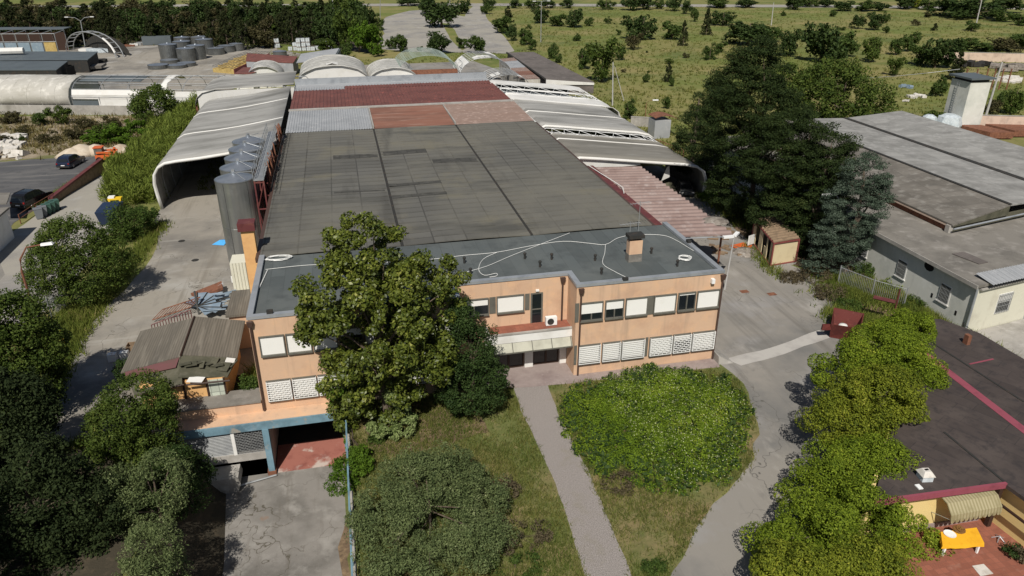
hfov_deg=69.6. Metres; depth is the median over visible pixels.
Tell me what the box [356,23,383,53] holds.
thicket tree
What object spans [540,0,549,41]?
lamp post
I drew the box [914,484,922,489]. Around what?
roof slab
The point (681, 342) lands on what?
window
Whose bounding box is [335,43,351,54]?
thicket tree
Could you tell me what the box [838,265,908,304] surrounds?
bar fence
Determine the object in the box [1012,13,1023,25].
meadow shrub
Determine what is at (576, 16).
meadow tree
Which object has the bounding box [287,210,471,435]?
magnolia tree
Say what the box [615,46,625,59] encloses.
meadow shrub
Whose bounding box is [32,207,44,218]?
wheelie bin
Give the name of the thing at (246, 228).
brick stack
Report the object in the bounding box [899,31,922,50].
meadow shrub
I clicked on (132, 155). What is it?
reed clump
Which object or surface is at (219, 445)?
roller door
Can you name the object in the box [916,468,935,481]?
roof fan box
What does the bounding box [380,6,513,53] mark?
car park
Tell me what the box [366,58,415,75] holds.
greenhouse tunnel
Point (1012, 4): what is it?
roadside tree
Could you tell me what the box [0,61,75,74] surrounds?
grey shed
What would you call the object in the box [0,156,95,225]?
parking deck
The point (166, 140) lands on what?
reed clump
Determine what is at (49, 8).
belt tree
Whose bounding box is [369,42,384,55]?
thicket tree
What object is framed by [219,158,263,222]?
silo
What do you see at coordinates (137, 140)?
reed clump
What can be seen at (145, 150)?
reed clump
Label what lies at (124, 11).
belt tree
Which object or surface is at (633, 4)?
roadside tree
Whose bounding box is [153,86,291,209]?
membrane tunnel
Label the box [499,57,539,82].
patchwork shed
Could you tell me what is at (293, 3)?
belt tree
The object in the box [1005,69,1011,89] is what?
rusty post
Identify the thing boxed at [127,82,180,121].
fig bush
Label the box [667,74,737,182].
cedar tree
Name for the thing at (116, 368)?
shrub
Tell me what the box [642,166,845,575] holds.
side yard
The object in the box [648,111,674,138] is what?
water tank hut
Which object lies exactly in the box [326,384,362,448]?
wall ivy
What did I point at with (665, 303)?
window
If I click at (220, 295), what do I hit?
scrap metal
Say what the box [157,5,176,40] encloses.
belt tree
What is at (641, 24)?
meadow tree
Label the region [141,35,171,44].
dark container
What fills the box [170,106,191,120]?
reed clump
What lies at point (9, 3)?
belt tree
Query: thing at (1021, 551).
potted shrub
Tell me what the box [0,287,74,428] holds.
roadside tree
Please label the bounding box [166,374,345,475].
basement front
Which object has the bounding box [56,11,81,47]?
belt tree
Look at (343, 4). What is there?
thicket tree
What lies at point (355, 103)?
hall
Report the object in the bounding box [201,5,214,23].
belt tree
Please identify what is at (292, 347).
window
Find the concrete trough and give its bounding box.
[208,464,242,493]
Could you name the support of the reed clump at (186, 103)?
on the dirt bank at (43, 154)
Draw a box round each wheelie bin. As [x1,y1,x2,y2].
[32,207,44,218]
[36,205,48,216]
[40,203,52,214]
[44,201,56,211]
[48,198,61,209]
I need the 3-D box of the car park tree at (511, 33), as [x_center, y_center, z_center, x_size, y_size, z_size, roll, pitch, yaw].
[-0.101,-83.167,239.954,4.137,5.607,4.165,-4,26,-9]
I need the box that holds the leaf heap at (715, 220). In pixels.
[703,216,728,224]
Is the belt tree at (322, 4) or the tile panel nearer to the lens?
the tile panel
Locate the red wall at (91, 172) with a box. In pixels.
[48,158,103,200]
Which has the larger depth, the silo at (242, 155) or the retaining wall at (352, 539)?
the silo at (242, 155)
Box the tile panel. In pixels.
[972,564,992,575]
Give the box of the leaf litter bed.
[363,397,488,454]
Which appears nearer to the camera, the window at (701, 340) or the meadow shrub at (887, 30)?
the window at (701, 340)
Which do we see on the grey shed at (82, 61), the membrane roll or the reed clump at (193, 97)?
the membrane roll
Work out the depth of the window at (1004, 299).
62.30 m
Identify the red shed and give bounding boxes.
[234,67,257,88]
[246,53,298,72]
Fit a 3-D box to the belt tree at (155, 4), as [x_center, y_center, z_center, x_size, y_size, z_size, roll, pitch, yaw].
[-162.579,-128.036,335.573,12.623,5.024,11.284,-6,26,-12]
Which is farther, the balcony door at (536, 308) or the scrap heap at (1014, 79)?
the scrap heap at (1014, 79)
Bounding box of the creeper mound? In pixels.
[557,362,756,495]
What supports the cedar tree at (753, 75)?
on the ground at (654, 90)
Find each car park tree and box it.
[370,12,384,29]
[385,36,396,48]
[388,34,407,51]
[396,0,420,5]
[418,0,432,10]
[419,0,461,26]
[425,31,451,53]
[455,37,466,47]
[457,0,470,13]
[464,35,486,52]
[480,3,492,13]
[491,15,511,32]
[505,5,514,21]
[505,23,517,40]
[517,24,533,44]
[525,36,536,49]
[547,42,559,57]
[552,51,561,61]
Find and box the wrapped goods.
[86,48,107,52]
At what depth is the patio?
39.46 m
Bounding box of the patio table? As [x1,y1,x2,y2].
[941,547,979,555]
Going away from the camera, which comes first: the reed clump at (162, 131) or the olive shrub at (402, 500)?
the olive shrub at (402, 500)
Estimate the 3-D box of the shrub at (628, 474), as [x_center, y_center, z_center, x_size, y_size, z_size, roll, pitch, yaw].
[6.567,11.869,44.587,2.649,1.047,2.108,-6,26,-12]
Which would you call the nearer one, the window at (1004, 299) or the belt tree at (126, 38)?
the window at (1004, 299)
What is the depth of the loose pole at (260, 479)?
51.22 m
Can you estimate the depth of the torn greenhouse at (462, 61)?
163.92 m
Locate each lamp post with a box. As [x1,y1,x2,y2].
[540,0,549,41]
[722,231,739,289]
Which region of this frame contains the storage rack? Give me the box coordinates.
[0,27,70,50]
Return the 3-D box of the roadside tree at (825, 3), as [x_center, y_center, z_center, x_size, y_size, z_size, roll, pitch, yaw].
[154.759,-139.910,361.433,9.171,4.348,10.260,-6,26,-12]
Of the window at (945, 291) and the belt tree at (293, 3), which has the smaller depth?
the window at (945, 291)
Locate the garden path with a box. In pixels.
[514,385,631,575]
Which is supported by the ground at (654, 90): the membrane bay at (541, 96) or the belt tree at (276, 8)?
the membrane bay at (541, 96)
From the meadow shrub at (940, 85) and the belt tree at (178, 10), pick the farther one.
the belt tree at (178, 10)
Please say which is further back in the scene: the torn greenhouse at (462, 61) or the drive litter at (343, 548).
the torn greenhouse at (462, 61)
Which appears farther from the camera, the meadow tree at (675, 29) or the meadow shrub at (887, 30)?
the meadow shrub at (887, 30)
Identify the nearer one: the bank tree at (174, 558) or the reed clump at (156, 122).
the bank tree at (174, 558)
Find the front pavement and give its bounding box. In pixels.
[463,358,719,387]
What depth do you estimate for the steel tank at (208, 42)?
211.31 m
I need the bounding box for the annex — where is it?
[225,289,251,348]
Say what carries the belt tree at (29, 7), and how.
on the belt floor at (355, 48)
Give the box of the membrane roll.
[0,47,24,53]
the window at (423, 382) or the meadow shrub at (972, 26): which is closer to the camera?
the window at (423, 382)
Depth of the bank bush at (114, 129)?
118.93 m
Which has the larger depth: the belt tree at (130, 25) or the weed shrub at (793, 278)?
the belt tree at (130, 25)
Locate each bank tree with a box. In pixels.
[0,427,133,575]
[75,367,193,478]
[81,445,195,542]
[111,514,193,575]
[121,442,218,521]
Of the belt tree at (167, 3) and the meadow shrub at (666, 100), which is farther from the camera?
the belt tree at (167, 3)
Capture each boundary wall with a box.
[631,116,648,126]
[944,52,1023,62]
[980,115,1023,125]
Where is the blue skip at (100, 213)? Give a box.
[95,201,123,224]
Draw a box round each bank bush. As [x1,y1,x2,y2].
[0,111,22,123]
[0,135,17,140]
[15,125,31,133]
[18,134,26,140]
[30,110,51,124]
[33,130,60,142]
[42,105,73,124]
[62,128,85,138]
[70,117,100,128]
[79,129,111,143]
[88,121,119,134]
[101,123,135,141]
[102,115,123,124]
[115,133,132,144]
[122,119,148,130]
[136,128,151,134]
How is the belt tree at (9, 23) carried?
on the belt floor at (355, 48)
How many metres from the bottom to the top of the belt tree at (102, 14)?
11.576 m
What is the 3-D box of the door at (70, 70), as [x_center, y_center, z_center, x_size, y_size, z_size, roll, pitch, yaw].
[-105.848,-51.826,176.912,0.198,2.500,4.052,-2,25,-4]
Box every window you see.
[258,334,286,357]
[265,378,292,402]
[285,333,312,354]
[291,375,318,399]
[313,333,337,351]
[317,374,338,396]
[338,327,362,344]
[363,325,386,344]
[418,361,433,383]
[460,297,488,316]
[496,294,524,314]
[579,343,600,365]
[581,301,603,322]
[601,341,620,362]
[604,299,624,319]
[620,338,645,360]
[624,296,648,317]
[648,335,672,356]
[653,293,676,314]
[671,332,691,354]
[677,291,696,311]
[690,330,715,351]
[695,289,720,309]
[859,239,869,258]
[893,258,908,280]
[935,282,952,306]
[994,291,1013,313]
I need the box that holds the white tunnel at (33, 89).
[0,74,100,104]
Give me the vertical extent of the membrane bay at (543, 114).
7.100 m
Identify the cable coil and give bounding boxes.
[265,255,292,260]
[678,255,691,260]
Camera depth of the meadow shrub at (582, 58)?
187.06 m
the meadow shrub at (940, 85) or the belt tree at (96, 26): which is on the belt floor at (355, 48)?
the belt tree at (96, 26)
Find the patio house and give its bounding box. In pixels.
[858,319,1023,546]
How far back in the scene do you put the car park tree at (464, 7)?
325.39 m
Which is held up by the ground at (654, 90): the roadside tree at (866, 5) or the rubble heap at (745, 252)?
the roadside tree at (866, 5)
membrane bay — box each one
[195,71,296,110]
[490,80,620,116]
[494,84,654,140]
[545,128,706,193]
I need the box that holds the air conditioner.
[545,315,556,325]
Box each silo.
[214,169,260,262]
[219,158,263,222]
[224,149,266,207]
[228,140,267,193]
[232,133,270,180]
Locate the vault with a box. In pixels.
[249,60,283,87]
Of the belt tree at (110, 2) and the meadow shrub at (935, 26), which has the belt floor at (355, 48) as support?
the belt tree at (110, 2)
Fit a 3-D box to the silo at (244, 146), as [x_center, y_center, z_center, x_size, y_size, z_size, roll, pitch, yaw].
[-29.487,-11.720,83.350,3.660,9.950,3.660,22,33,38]
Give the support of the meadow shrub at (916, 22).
on the ground at (654, 90)
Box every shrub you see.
[111,357,127,380]
[238,373,258,389]
[322,432,374,496]
[344,439,520,575]
[367,430,387,445]
[422,294,510,416]
[485,548,547,575]
[489,473,523,502]
[495,518,553,555]
[530,7,549,22]
[549,14,566,25]
[573,33,580,40]
[577,44,590,68]
[584,17,594,25]
[599,469,638,495]
[603,16,611,22]
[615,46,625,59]
[623,98,637,118]
[624,32,643,48]
[640,557,668,575]
[642,73,649,81]
[661,96,670,108]
[663,62,672,81]
[664,58,674,62]
[669,75,674,85]
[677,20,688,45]
[690,7,698,21]
[699,7,712,35]
[699,189,716,199]
[702,42,720,59]
[715,42,727,51]
[744,230,751,236]
[779,269,805,284]
[793,265,832,284]
[799,232,864,276]
[813,282,846,301]
[829,9,837,16]
[832,297,865,310]
[848,15,866,28]
[852,260,874,277]
[862,36,882,61]
[866,11,885,29]
[877,277,905,294]
[881,11,890,22]
[882,26,889,32]
[887,56,907,74]
[888,36,910,54]
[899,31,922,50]
[901,294,928,308]
[911,19,921,25]
[922,12,931,16]
[929,74,949,94]
[930,23,937,30]
[945,51,966,79]
[964,20,981,30]
[984,98,1002,114]
[996,90,1008,103]
[1001,541,1022,558]
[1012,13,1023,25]
[1014,547,1023,563]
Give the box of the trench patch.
[729,330,829,364]
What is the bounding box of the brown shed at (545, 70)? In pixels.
[506,52,593,93]
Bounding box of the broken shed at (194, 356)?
[121,316,244,408]
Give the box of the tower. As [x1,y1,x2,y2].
[944,73,996,124]
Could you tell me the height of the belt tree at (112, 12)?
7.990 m
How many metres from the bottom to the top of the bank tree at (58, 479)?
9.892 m
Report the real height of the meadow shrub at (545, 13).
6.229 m
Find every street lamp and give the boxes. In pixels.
[19,242,53,295]
[70,16,93,47]
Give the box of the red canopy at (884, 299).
[873,289,900,310]
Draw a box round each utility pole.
[612,62,613,105]
[985,62,1002,114]
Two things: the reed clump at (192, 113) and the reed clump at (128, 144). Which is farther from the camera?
the reed clump at (192, 113)
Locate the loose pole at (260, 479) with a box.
[240,474,276,485]
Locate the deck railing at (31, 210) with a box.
[18,193,53,223]
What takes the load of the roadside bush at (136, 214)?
on the ground at (654, 90)
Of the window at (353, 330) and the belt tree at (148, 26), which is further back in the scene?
the belt tree at (148, 26)
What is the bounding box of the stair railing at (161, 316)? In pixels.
[151,297,199,327]
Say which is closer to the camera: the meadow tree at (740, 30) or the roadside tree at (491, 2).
the meadow tree at (740, 30)
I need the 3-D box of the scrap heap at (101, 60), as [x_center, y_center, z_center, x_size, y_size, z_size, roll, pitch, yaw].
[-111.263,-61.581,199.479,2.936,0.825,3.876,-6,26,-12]
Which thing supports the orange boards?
on the side yard at (755, 318)
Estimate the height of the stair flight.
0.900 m
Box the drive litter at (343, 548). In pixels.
[338,518,349,575]
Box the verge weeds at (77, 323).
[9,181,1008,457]
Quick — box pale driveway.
[0,175,107,324]
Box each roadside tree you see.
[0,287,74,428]
[0,364,70,505]
[12,211,142,307]
[483,0,496,5]
[509,0,522,7]
[524,0,540,7]
[542,0,555,7]
[559,0,573,7]
[597,0,616,9]
[619,0,641,10]
[636,0,654,9]
[653,0,663,8]
[664,0,681,10]
[681,0,693,13]
[705,0,729,7]
[735,0,759,7]
[786,0,803,9]
[800,0,819,6]
[817,0,835,6]
[833,0,855,10]
[854,0,876,10]
[872,1,891,10]
[895,0,916,8]
[911,0,920,7]
[918,0,939,9]
[996,0,1023,11]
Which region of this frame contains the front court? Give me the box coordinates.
[977,319,1023,358]
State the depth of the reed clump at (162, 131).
113.28 m
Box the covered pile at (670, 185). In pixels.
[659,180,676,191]
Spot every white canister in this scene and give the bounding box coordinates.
[107,352,117,361]
[119,350,128,359]
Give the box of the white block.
[0,207,14,250]
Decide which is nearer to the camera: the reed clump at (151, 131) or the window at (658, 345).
the window at (658, 345)
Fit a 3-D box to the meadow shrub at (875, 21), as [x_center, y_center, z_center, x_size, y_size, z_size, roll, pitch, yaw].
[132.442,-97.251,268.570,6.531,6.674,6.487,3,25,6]
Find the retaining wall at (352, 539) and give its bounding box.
[345,416,356,575]
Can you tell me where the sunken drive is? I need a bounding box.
[222,463,345,575]
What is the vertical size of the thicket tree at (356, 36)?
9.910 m
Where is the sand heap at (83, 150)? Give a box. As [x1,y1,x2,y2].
[54,144,127,158]
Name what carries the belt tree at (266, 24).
on the belt floor at (355, 48)
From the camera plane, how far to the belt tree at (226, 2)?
332.56 m
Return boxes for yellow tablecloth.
[939,527,983,548]
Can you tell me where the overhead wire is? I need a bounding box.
[870,69,958,77]
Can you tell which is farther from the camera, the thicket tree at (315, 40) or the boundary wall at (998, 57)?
the thicket tree at (315, 40)
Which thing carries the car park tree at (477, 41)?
on the car park
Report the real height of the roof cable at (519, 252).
0.038 m
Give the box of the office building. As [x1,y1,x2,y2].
[246,222,732,410]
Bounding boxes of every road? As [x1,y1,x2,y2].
[0,264,4,278]
[32,3,1023,8]
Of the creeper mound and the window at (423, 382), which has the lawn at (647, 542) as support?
the creeper mound
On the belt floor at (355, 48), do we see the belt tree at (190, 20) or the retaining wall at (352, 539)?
the belt tree at (190, 20)
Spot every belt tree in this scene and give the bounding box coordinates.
[0,2,8,11]
[0,8,6,18]
[0,16,18,31]
[0,19,8,31]
[1,7,19,26]
[2,0,12,6]
[10,0,40,11]
[13,4,37,26]
[14,14,32,31]
[18,0,28,10]
[22,8,37,31]
[25,8,53,23]
[36,8,47,26]
[42,0,60,7]
[42,13,75,35]
[44,5,55,21]
[46,4,58,30]
[52,6,81,38]
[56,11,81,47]
[58,0,72,11]
[75,9,98,37]
[76,3,89,11]
[76,17,93,43]
[78,8,86,18]
[89,0,115,12]
[91,2,114,30]
[92,17,115,36]
[98,0,111,15]
[98,10,117,38]
[99,2,114,34]
[106,3,123,14]
[108,10,122,29]
[112,11,121,37]
[113,7,137,24]
[116,22,140,40]
[119,18,135,44]
[120,0,140,8]
[124,3,154,15]
[125,1,146,12]
[127,9,156,38]
[137,23,170,35]
[139,1,161,9]
[143,16,156,35]
[146,0,158,22]
[153,12,176,21]
[156,10,190,36]
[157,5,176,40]
[158,0,176,9]
[168,6,191,14]
[170,11,193,31]
[177,15,189,35]
[183,25,203,36]
[187,15,199,32]
[189,0,207,26]
[194,19,230,37]
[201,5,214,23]
[204,0,226,8]
[205,22,223,46]
[210,7,226,21]
[213,24,231,43]
[215,1,228,23]
[218,11,236,43]
[224,0,231,8]
[226,0,247,28]
[230,7,244,39]
[234,16,253,48]
[241,0,255,11]
[241,1,251,16]
[243,4,264,26]
[244,26,278,47]
[245,21,260,47]
[246,18,258,42]
[254,2,272,14]
[256,15,275,36]
[257,2,268,29]
[269,0,289,22]
[269,22,285,35]
[270,13,289,42]
[272,4,301,11]
[276,6,293,39]
[284,9,299,44]
[290,0,299,9]
[290,7,306,35]
[300,1,322,23]
[300,18,317,44]
[308,9,318,37]
[311,18,341,42]
[312,12,329,30]
[318,0,328,15]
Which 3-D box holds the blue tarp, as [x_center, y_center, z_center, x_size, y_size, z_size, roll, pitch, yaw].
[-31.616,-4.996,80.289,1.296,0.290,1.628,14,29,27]
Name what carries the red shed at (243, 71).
on the ground at (654, 90)
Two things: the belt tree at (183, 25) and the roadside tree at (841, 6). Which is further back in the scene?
the roadside tree at (841, 6)
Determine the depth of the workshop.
72.82 m
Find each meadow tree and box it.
[565,8,583,26]
[586,35,622,81]
[619,14,658,39]
[662,20,682,39]
[710,10,737,25]
[721,20,773,44]
[751,24,782,41]
[777,28,804,55]
[800,21,847,61]
[826,31,856,55]
[841,35,860,55]
[907,43,931,64]
[920,37,965,67]
[924,110,945,116]
[926,4,962,14]
[934,0,1005,18]
[947,37,980,49]
[967,42,993,51]
[986,37,1022,52]
[988,9,1014,21]
[1002,88,1023,113]
[1009,34,1023,47]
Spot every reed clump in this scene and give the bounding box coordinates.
[93,165,130,201]
[102,150,134,172]
[108,164,144,205]
[114,150,141,168]
[124,135,145,152]
[124,140,163,170]
[129,136,146,147]
[135,154,160,172]
[135,168,147,182]
[136,174,169,202]
[137,131,156,140]
[141,112,179,129]
[141,166,156,177]
[144,128,158,135]
[145,136,164,149]
[154,124,177,136]
[154,134,176,146]
[156,141,187,167]
[162,110,191,123]
[162,116,186,132]
[166,120,188,133]
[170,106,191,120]
[174,97,198,110]
[184,107,198,120]
[188,89,199,108]
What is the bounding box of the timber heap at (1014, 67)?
[989,62,1023,71]
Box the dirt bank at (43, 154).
[0,115,152,160]
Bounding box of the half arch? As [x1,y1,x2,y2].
[65,31,130,57]
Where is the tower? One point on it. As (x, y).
(967, 97)
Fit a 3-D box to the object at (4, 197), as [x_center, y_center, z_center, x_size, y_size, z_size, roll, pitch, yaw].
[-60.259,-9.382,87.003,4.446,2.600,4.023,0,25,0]
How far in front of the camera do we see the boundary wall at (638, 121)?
130.38 m
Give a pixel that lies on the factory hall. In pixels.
(432, 184)
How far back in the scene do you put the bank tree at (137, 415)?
45.18 m
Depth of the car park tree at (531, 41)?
218.88 m
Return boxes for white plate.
[943,530,956,537]
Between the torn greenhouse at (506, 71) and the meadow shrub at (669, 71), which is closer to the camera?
the torn greenhouse at (506, 71)
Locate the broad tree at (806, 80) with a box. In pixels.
[761,55,898,117]
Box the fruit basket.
[952,524,965,533]
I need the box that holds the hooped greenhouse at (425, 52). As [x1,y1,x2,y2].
[395,48,457,74]
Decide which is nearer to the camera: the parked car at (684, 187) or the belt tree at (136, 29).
the parked car at (684, 187)
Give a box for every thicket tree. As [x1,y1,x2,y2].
[311,38,323,45]
[316,38,336,49]
[324,0,347,46]
[328,0,355,14]
[331,8,357,45]
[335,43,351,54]
[346,0,365,35]
[347,18,372,52]
[353,1,376,23]
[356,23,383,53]
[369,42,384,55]
[372,23,382,36]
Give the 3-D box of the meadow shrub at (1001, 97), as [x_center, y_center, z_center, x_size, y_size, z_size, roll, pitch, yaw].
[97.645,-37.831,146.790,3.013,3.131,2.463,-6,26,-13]
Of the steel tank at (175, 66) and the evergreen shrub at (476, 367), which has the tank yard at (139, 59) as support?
the steel tank at (175, 66)
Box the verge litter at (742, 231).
[724,210,898,316]
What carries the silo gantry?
on the yard at (171, 273)
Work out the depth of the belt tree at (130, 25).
239.15 m
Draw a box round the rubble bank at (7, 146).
[0,132,29,159]
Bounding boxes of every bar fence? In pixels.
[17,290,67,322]
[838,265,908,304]
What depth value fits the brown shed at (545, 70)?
166.51 m
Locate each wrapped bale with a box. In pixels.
[923,114,936,120]
[937,113,961,127]
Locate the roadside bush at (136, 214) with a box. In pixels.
[101,201,159,244]
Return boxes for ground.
[0,0,1023,575]
[129,439,225,575]
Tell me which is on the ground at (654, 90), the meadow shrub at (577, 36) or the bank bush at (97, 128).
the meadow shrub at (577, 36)
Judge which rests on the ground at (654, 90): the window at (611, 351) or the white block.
the white block
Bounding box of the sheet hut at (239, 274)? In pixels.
[230,254,249,289]
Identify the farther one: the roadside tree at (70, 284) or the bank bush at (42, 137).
the bank bush at (42, 137)
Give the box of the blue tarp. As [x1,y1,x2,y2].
[212,239,224,244]
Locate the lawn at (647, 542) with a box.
[344,364,759,575]
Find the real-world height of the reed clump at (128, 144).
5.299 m
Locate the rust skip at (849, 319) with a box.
[821,307,863,338]
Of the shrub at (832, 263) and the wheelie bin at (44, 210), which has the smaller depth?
the shrub at (832, 263)
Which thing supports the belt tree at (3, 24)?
on the belt floor at (355, 48)
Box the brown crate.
[125,342,134,350]
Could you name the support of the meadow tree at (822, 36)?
on the ground at (654, 90)
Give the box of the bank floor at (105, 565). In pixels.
[0,436,153,575]
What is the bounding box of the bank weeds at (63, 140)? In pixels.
[0,110,162,159]
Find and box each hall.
[255,121,654,262]
[284,72,533,133]
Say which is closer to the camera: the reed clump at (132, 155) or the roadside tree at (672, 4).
the reed clump at (132, 155)
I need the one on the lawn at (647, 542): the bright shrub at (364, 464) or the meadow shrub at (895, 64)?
the bright shrub at (364, 464)
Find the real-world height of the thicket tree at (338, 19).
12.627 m
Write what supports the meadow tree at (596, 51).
on the ground at (654, 90)
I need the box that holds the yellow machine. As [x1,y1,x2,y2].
[107,195,122,201]
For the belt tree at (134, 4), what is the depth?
288.72 m
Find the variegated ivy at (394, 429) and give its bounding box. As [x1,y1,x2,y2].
[365,387,417,441]
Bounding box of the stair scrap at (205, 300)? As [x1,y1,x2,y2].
[185,291,221,314]
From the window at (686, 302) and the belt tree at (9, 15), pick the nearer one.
the window at (686, 302)
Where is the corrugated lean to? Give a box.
[588,165,732,264]
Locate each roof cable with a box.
[266,234,693,269]
[467,233,568,271]
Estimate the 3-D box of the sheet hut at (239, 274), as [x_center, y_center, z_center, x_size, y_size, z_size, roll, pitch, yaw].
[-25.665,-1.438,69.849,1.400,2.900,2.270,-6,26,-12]
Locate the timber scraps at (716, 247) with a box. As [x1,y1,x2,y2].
[708,227,748,255]
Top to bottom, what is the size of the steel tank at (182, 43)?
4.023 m
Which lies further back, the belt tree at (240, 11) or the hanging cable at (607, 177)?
the belt tree at (240, 11)
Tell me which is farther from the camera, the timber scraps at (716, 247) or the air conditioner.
the timber scraps at (716, 247)
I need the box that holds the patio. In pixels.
[862,517,1023,575]
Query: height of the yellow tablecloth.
0.256 m
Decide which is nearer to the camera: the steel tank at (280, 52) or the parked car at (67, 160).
the parked car at (67, 160)
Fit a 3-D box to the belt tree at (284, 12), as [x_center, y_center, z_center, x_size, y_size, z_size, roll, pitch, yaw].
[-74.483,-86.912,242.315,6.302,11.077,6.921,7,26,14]
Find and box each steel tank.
[147,63,168,69]
[158,43,177,58]
[160,58,178,63]
[167,63,186,68]
[172,40,190,47]
[173,36,190,41]
[176,47,196,61]
[177,61,196,66]
[186,44,206,59]
[190,35,206,43]
[194,38,213,54]
[206,47,224,54]
[218,44,235,52]
[229,43,244,50]
[272,50,286,55]
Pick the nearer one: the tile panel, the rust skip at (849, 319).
the tile panel
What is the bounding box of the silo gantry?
[251,122,288,229]
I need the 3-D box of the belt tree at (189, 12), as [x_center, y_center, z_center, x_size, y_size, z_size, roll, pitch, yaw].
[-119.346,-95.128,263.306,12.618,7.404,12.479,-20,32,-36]
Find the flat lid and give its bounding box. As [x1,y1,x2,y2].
[90,63,106,68]
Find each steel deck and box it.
[962,125,1013,137]
[985,124,1023,136]
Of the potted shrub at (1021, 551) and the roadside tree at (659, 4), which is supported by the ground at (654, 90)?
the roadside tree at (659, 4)
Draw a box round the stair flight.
[191,281,223,296]
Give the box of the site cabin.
[747,215,799,267]
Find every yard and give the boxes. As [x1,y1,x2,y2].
[10,131,301,461]
[59,44,299,91]
[364,61,503,80]
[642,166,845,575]
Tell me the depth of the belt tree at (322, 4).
270.74 m
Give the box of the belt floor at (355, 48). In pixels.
[31,10,379,52]
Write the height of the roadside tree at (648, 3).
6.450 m
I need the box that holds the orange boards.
[731,242,751,247]
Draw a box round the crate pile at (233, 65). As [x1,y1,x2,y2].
[213,50,269,73]
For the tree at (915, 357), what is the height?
7.678 m
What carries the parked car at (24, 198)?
on the parking deck at (41, 174)
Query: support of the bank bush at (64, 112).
on the dirt bank at (43, 154)
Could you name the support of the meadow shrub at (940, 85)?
on the ground at (654, 90)
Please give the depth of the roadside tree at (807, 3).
360.86 m
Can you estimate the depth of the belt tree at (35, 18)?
267.97 m
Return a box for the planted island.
[443,23,465,49]
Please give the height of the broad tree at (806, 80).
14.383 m
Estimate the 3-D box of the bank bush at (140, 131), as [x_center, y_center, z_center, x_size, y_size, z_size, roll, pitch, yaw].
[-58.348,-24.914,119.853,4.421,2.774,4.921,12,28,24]
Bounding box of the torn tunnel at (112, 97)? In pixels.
[71,75,305,105]
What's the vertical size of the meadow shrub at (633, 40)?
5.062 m
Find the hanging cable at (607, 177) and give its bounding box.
[588,165,623,192]
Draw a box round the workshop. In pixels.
[709,111,1023,330]
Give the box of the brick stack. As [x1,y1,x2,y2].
[236,218,257,291]
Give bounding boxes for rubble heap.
[732,247,757,257]
[906,93,926,98]
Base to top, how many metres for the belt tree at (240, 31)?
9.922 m
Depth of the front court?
61.68 m
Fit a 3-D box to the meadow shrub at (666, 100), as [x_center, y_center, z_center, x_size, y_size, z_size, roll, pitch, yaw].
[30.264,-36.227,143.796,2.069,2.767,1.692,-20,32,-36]
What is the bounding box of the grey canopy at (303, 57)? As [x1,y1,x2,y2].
[296,48,340,62]
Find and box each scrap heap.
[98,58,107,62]
[898,84,913,88]
[958,59,974,66]
[973,60,990,66]
[992,75,1022,83]
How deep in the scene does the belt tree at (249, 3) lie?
288.79 m
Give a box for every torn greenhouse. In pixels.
[453,51,510,80]
[484,68,528,82]
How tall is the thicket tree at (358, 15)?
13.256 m
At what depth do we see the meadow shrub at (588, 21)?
280.80 m
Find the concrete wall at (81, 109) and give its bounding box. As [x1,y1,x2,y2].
[0,105,165,115]
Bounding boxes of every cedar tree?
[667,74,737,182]
[682,34,815,220]
[736,106,836,227]
[781,121,864,259]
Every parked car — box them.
[10,188,52,208]
[56,154,85,167]
[675,178,694,195]
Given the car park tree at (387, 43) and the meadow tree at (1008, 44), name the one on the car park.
the car park tree at (387, 43)
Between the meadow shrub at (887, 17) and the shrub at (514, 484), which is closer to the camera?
the shrub at (514, 484)
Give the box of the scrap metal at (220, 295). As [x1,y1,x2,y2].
[201,289,235,310]
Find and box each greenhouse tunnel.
[299,54,366,78]
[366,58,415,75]
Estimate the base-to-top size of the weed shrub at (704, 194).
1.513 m
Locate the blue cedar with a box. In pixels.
[807,151,897,273]
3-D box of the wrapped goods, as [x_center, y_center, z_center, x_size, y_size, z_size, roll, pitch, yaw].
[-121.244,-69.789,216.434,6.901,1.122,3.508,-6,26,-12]
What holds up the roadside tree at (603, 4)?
on the ground at (654, 90)
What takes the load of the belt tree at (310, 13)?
on the belt floor at (355, 48)
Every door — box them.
[66,65,75,74]
[182,434,233,457]
[494,342,523,367]
[530,292,542,322]
[533,338,558,364]
[747,234,754,245]
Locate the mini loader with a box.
[92,145,120,159]
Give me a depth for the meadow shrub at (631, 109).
135.52 m
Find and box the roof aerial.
[630,201,650,230]
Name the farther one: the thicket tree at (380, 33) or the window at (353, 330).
the thicket tree at (380, 33)
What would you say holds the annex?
on the yard at (171, 273)
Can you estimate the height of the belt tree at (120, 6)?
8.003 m
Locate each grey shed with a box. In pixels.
[0,51,98,72]
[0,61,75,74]
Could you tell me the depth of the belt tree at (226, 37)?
225.27 m
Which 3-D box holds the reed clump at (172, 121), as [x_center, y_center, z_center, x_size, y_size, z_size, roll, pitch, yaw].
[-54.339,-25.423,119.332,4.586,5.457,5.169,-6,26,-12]

